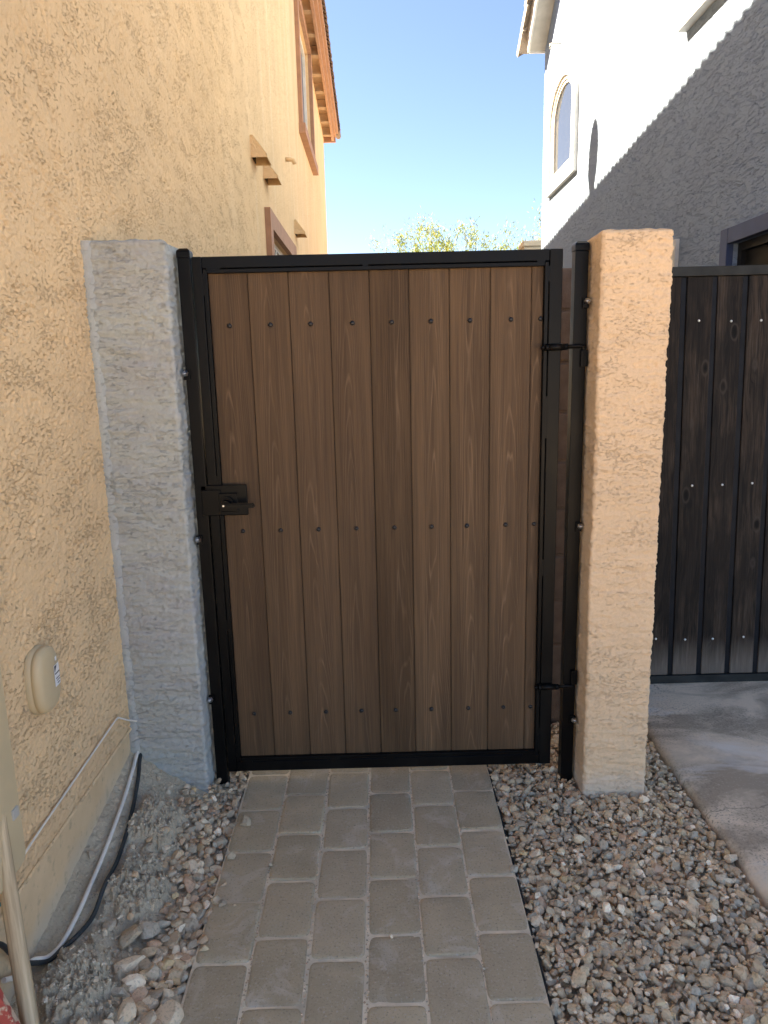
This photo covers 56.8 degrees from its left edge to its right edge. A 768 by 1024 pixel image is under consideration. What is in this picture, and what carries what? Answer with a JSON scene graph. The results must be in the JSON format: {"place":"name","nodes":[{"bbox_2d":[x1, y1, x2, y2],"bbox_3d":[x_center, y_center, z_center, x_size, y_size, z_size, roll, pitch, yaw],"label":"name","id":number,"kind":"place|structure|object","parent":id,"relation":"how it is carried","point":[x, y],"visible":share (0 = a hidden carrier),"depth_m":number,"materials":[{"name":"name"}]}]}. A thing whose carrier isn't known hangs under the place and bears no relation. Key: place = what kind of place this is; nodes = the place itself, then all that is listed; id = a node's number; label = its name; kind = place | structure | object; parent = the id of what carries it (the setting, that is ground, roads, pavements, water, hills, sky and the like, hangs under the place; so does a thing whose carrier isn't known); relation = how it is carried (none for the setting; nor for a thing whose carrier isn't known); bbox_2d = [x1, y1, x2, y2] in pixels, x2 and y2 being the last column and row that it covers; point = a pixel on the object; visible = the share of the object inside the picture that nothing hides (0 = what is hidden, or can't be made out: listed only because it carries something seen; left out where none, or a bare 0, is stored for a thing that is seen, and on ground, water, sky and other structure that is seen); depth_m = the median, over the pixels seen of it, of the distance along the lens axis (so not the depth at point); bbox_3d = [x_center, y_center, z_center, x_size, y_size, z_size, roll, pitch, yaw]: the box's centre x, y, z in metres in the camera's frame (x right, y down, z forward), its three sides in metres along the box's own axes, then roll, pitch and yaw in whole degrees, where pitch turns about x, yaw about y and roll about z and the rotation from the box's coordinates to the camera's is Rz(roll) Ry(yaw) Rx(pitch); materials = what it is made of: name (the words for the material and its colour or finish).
{"place":"outdoors","nodes":[
{"label":"outdoors","id":0,"kind":"place"},
{"bbox_2d":[51,771,484,1023],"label":"dusty gravel","id":1,"kind":"structure","parent":0,"point":[187,916],"depth_m":2.05,"materials":[{"name":"grey gravel"}]},
{"bbox_2d":[180,765,556,1023],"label":"path","id":2,"kind":"structure","parent":0,"point":[336,979],"depth_m":2.11,"materials":[{"name":"grey stone"}]},
{"bbox_2d":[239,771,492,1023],"bbox_3d":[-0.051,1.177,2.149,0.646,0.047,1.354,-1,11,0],"label":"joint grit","id":3,"kind":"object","parent":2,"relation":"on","point":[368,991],"visible":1,"depth_m":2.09,"materials":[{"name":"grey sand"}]},
{"bbox_2d":[324,0,544,253],"label":"sky","id":4,"kind":"structure","parent":0,"point":[439,112],"materials":[{"name":"blue"}]},
{"bbox_2d":[487,722,767,1023],"bbox_3d":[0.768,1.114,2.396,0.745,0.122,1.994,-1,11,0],"label":"gravel","id":5,"kind":"structure","parent":0,"point":[625,856],"depth_m":2.12,"materials":[{"name":"grey gravel"}]},
{"bbox_2d":[572,228,673,802],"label":"stucco pillar","id":6,"kind":"structure","parent":5,"relation":"on","point":[630,274],"depth_m":2.43,"materials":[{"name":"beige paint"}]},
{"bbox_2d":[558,241,590,783],"bbox_3d":[0.681,0.087,2.551,0.052,2.011,0.079,-1,11,0],"label":"gate post","id":7,"kind":"object","parent":6,"relation":"attached to","point":[580,302],"visible":0.88,"depth_m":2.52,"materials":[{"name":"metal"}]},
{"bbox_2d":[191,249,587,771],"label":"garden gate","id":8,"kind":"structure","parent":7,"relation":"attached to","point":[379,492],"depth_m":2.54,"materials":[{"name":"brown wood"}]},
{"bbox_2d":[647,681,767,914],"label":"concrete driveway","id":9,"kind":"structure","parent":0,"point":[709,740],"depth_m":2.84,"materials":[{"name":"grey concrete"}]},
{"bbox_2d":[650,265,767,683],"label":"plank gate","id":10,"kind":"structure","parent":9,"relation":"on","point":[710,623],"depth_m":3.31,"materials":[{"name":"black wood"}]},
{"bbox_3d":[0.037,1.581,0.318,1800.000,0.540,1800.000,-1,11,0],"label":"ground","id":11,"kind":"structure","parent":0,"visible":0},
{"bbox_2d":[10,752,249,1023],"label":"soil","id":12,"kind":"structure","parent":11,"relation":"on","point":[57,928],"depth_m":2.08,"materials":[{"name":"grey soil"}]},
{"bbox_2d":[0,988,20,1023],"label":"painted board","id":13,"kind":"object","parent":12,"relation":"on","point":[8,1015],"visible":1,"depth_m":1.54,"materials":[{"name":"red paint"}]},
{"bbox_2d":[0,813,39,1023],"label":"tool handle","id":14,"kind":"object","parent":12,"relation":"on","point":[19,959],"visible":0.98,"depth_m":1.59,"materials":[{"name":"beige wood"}]},
{"bbox_2d":[1,751,138,983],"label":"cable","id":15,"kind":"object","parent":12,"relation":"on","point":[7,979],"visible":0.84,"depth_m":2.10,"materials":[{"name":"grey plastic"}]},
{"bbox_2d":[0,753,141,965],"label":"hose","id":16,"kind":"object","parent":12,"relation":"on","point":[54,956],"visible":0.76,"depth_m":2.05,"materials":[{"name":"black rubber"}]},
{"bbox_2d":[80,239,215,792],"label":"stucco pillar","id":17,"kind":"structure","parent":11,"relation":"on","point":[133,306],"depth_m":2.43,"materials":[{"name":"grey paint"}]},
{"bbox_2d":[176,248,229,784],"bbox_3d":[-0.643,0.118,2.542,0.050,2.016,0.076,-1,11,0],"label":"gate post","id":18,"kind":"object","parent":17,"relation":"attached to","point":[191,375],"visible":0.89,"depth_m":2.51,"materials":[{"name":"metal"}]},
{"bbox_2d":[0,0,340,1003],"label":"stucco house","id":19,"kind":"structure","parent":11,"relation":"on","point":[202,128],"depth_m":2.27,"materials":[{"name":"paint"}]},
{"bbox_2d":[0,668,25,893],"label":"utility box","id":20,"kind":"object","parent":19,"relation":"attached to","point":[9,804],"visible":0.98,"depth_m":1.62,"materials":[{"name":"beige plastic"}]},
{"bbox_2d":[24,645,60,714],"bbox_3d":[-0.906,0.447,1.899,0.045,0.182,0.126,-1,11,0],"label":"utility cover","id":21,"kind":"object","parent":19,"relation":"attached to","point":[42,680],"visible":1,"depth_m":1.86,"materials":[{"name":"beige plastic"}]},
{"bbox_2d":[25,717,136,854],"bbox_3d":[-0.908,0.818,2.130,0.020,0.104,0.972,-1,11,0],"label":"cable","id":22,"kind":"object","parent":19,"relation":"attached to","point":[64,794],"visible":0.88,"depth_m":2.08,"materials":[{"name":"beige plastic"}]},
{"bbox_2d":[264,207,296,254],"bbox_3d":[-1.024,-2.094,7.204,0.185,1.450,2.090,-1,11,0],"label":"window","id":23,"kind":"structure","parent":19,"relation":"in","point":[273,228],"depth_m":6.45,"materials":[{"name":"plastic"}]},
{"bbox_2d":[294,0,318,175],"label":"window","id":24,"kind":"structure","parent":19,"relation":"in","point":[309,145],"depth_m":9.99,"materials":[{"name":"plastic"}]},
{"bbox_2d":[365,199,541,252],"bbox_3d":[2.536,-5.907,20.988,5.657,6.698,7.123,-9,14,-34],"label":"palo verde tree","id":25,"kind":"object","parent":11,"relation":"on","point":[435,246],"visible":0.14,"depth_m":21.42,"materials":[{"name":"green plant"}]},
{"bbox_2d":[518,240,540,249],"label":"garden wall","id":26,"kind":"structure","parent":11,"relation":"on","point":[529,244],"depth_m":10.05,"materials":[{"name":"beige paint"}]},
{"bbox_2d":[551,268,571,723],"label":"block wall","id":27,"kind":"structure","parent":11,"relation":"on","point":[563,420],"depth_m":2.94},
{"bbox_2d":[516,0,767,267],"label":"stucco house","id":28,"kind":"structure","parent":11,"relation":"on","point":[655,114],"depth_m":5.68,"materials":[{"name":"paint"}]},
{"bbox_2d":[545,60,578,197],"bbox_3d":[2.144,-4.618,8.503,0.085,1.320,1.330,-1,11,0],"label":"window","id":29,"kind":"structure","parent":28,"relation":"in","point":[563,112],"depth_m":8.50,"materials":[{"name":"paint"}]},
{"bbox_2d":[677,0,715,32],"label":"window","id":30,"kind":"structure","parent":28,"relation":"in","point":[692,10],"depth_m":4.95,"materials":[{"name":"paint"}]},
{"bbox_2d":[719,212,767,265],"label":"window","id":31,"kind":"structure","parent":28,"relation":"in","point":[754,251],"depth_m":4.40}
]}

